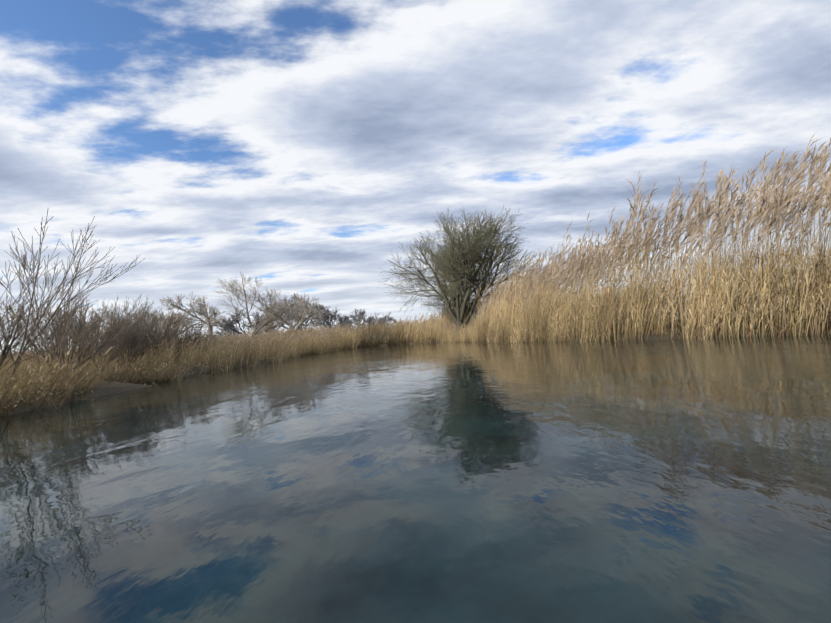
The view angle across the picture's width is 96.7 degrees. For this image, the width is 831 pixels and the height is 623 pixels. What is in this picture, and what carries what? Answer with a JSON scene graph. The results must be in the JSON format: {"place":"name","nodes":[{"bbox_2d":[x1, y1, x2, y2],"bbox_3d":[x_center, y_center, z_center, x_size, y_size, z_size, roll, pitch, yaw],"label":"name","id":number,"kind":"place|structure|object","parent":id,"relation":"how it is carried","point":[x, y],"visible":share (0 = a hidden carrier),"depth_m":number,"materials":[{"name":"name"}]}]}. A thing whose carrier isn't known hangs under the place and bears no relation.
{"place":"outdoors","nodes":[
{"label":"outdoors","id":0,"kind":"place"},
{"bbox_2d":[0,305,305,421],"bbox_3d":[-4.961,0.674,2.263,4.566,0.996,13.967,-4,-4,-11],"label":"grass","id":1,"kind":"structure","parent":0,"point":[28,374],"depth_m":4.63,"materials":[{"name":"brown plant"}]},
{"bbox_2d":[0,311,829,415],"bbox_3d":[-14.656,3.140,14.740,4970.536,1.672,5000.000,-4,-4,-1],"label":"ground","id":2,"kind":"structure","parent":0,"point":[113,387],"depth_m":6.49,"materials":[{"name":"brown soil"}]},
{"bbox_2d":[0,287,45,367],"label":"shrub","id":3,"kind":"object","parent":2,"relation":"on","point":[5,350],"visible":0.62,"depth_m":5.62,"materials":[{"name":"brown plant"}]},
{"bbox_2d":[6,299,109,369],"bbox_3d":[-8.329,0.535,8.493,1.798,1.808,2.060,-6,-5,22],"label":"shrub","id":4,"kind":"object","parent":2,"relation":"on","point":[40,349],"visible":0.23,"depth_m":8.24,"materials":[{"name":"brown plant"}]},
{"bbox_2d":[0,283,143,376],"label":"shrub","id":5,"kind":"object","parent":2,"relation":"on","point":[82,323],"visible":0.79,"depth_m":6.62,"materials":[{"name":"brown plant"}]},
{"bbox_2d":[0,210,144,389],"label":"shrub","id":6,"kind":"object","parent":2,"relation":"on","point":[23,263],"visible":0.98,"depth_m":4.54,"materials":[{"name":"brown plant"}]},
{"bbox_2d":[74,305,124,343],"bbox_3d":[-29.537,2.184,35.772,4.990,6.065,5.402,-4,-4,-1],"label":"shrub","id":7,"kind":"object","parent":2,"relation":"on","point":[112,316],"visible":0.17,"depth_m":36.26,"materials":[{"name":"brown plant"}]},
{"bbox_2d":[99,301,142,365],"bbox_3d":[-8.511,0.674,10.832,1.005,1.909,2.310,-2,-5,-28],"label":"shrub","id":8,"kind":"object","parent":2,"relation":"on","point":[125,335],"visible":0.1,"depth_m":10.69,"materials":[{"name":"brown plant"}]},
{"bbox_2d":[68,289,182,369],"bbox_3d":[-6.443,0.389,8.062,1.575,1.860,1.953,-8,-6,41],"label":"shrub","id":9,"kind":"object","parent":2,"relation":"on","point":[119,347],"visible":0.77,"depth_m":8.02,"materials":[{"name":"brown plant"}]},
{"bbox_2d":[103,296,163,367],"bbox_3d":[-7.061,0.514,9.235,1.298,1.859,1.040,-2,-5,-29],"label":"shrub","id":10,"kind":"object","parent":2,"relation":"on","point":[146,333],"visible":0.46,"depth_m":9.17,"materials":[{"name":"brown plant"}]},
{"bbox_2d":[101,303,185,364],"bbox_3d":[-7.519,0.650,10.347,1.994,1.809,1.660,-6,-5,25],"label":"shrub","id":11,"kind":"object","parent":2,"relation":"on","point":[166,332],"visible":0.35,"depth_m":10.23,"materials":[{"name":"brown plant"}]},
{"bbox_2d":[129,310,225,344],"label":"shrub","id":12,"kind":"object","parent":2,"relation":"on","point":[186,321],"visible":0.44,"depth_m":40.67,"materials":[{"name":"brown plant"}]},
{"bbox_2d":[0,321,366,373],"bbox_3d":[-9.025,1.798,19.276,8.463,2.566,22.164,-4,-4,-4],"label":"reeds","id":13,"kind":"object","parent":2,"relation":"on","point":[318,342],"visible":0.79,"depth_m":12.47,"materials":[{"name":"beige plant"}]},
{"bbox_2d":[161,313,217,359],"bbox_3d":[-7.167,0.789,11.878,1.690,1.714,1.192,-1,-6,-38],"label":"shrub","id":14,"kind":"object","parent":2,"relation":"on","point":[187,334],"visible":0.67,"depth_m":11.63,"materials":[{"name":"brown plant"}]},
{"bbox_2d":[159,292,236,339],"bbox_3d":[-22.192,1.355,38.979,6.450,7.044,7.573,-4,-4,-1],"label":"tree","id":15,"kind":"object","parent":2,"relation":"on","point":[199,309],"visible":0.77,"depth_m":37.52,"materials":[{"name":"grey plant"}]},
{"bbox_2d":[185,318,218,355],"bbox_3d":[-7.477,0.979,13.090,0.966,1.562,1.058,-8,-5,36],"label":"shrub","id":16,"kind":"object","parent":2,"relation":"on","point":[214,334],"visible":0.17,"depth_m":13.04,"materials":[{"name":"brown plant"}]},
{"bbox_2d":[0,311,478,359],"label":"reeds","id":17,"kind":"object","parent":2,"relation":"on","point":[418,332],"visible":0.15,"depth_m":46.49,"materials":[{"name":"beige plant"}]},
{"bbox_2d":[211,307,271,337],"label":"tree","id":18,"kind":"object","parent":2,"relation":"on","point":[228,326],"visible":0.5,"depth_m":63.29,"materials":[{"name":"grey plant"}]},
{"bbox_2d":[213,272,302,335],"bbox_3d":[-16.580,0.270,40.675,5.796,8.677,10.304,-5,-5,13],"label":"tree","id":19,"kind":"object","parent":2,"relation":"on","point":[270,295],"visible":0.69,"depth_m":39.88,"materials":[{"name":"grey plant"}]},
{"bbox_2d":[241,302,301,331],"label":"tree","id":20,"kind":"object","parent":2,"relation":"on","point":[257,318],"visible":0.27,"depth_m":60.12,"materials":[{"name":"grey plant"}]},
{"bbox_2d":[248,292,329,333],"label":"tree","id":21,"kind":"object","parent":2,"relation":"on","point":[296,312],"visible":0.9,"depth_m":40.38,"materials":[{"name":"grey plant"}]},
{"bbox_2d":[276,293,319,330],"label":"tree","id":22,"kind":"object","parent":2,"relation":"on","point":[305,320],"visible":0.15,"depth_m":61.06,"materials":[{"name":"grey plant"}]},
{"bbox_2d":[307,303,353,327],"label":"tree","id":23,"kind":"object","parent":2,"relation":"on","point":[326,322],"visible":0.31,"depth_m":68.02,"materials":[{"name":"grey plant"}]},
{"bbox_2d":[319,307,351,329],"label":"tree","id":24,"kind":"object","parent":2,"relation":"on","point":[338,316],"visible":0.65,"depth_m":63.12,"materials":[{"name":"grey plant"}]},
{"bbox_2d":[332,308,387,328],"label":"tree","id":25,"kind":"object","parent":2,"relation":"on","point":[368,320],"visible":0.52,"depth_m":74.00,"materials":[{"name":"grey plant"}]},
{"bbox_2d":[368,313,395,333],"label":"tree","id":26,"kind":"object","parent":2,"relation":"on","point":[388,317],"visible":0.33,"depth_m":79.44,"materials":[{"name":"grey plant"}]},
{"bbox_2d":[378,206,543,336],"bbox_3d":[3.578,-2.605,29.947,11.211,10.078,14.957,-2,-5,-32],"label":"tree","id":27,"kind":"object","parent":2,"relation":"on","point":[458,260],"visible":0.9,"depth_m":27.09,"materials":[{"name":"green plant"}]},
{"bbox_2d":[436,284,595,342],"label":"reeds","id":28,"kind":"object","parent":2,"relation":"on","point":[473,332],"visible":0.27,"depth_m":20.19,"materials":[{"name":"beige plant"}]},
{"bbox_2d":[434,237,606,342],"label":"reeds","id":29,"kind":"object","parent":2,"relation":"on","point":[502,294],"visible":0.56,"depth_m":18.56,"materials":[{"name":"beige plant"}]},
{"bbox_2d":[466,271,830,342],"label":"broken reeds","id":30,"kind":"object","parent":2,"relation":"on","point":[660,326],"visible":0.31,"depth_m":8.18,"materials":[{"name":"beige plant"}]},
{"bbox_2d":[508,133,830,341],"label":"reeds","id":31,"kind":"object","parent":2,"relation":"on","point":[601,259],"visible":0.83,"depth_m":8.16,"materials":[{"name":"beige plant"}]},
{"bbox_2d":[512,208,830,342],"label":"reeds","id":32,"kind":"object","parent":2,"relation":"on","point":[713,326],"visible":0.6,"depth_m":8.06,"materials":[{"name":"beige plant"}]},
{"bbox_2d":[0,334,830,622],"bbox_3d":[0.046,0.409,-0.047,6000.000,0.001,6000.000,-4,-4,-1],"label":"water","id":33,"kind":"structure","parent":0,"point":[681,480],"depth_m":1.02,"materials":[{"name":"blue liquid"}]},
{"bbox_2d":[0,0,830,354],"label":"sky","id":34,"kind":"structure","parent":0,"point":[294,145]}
]}

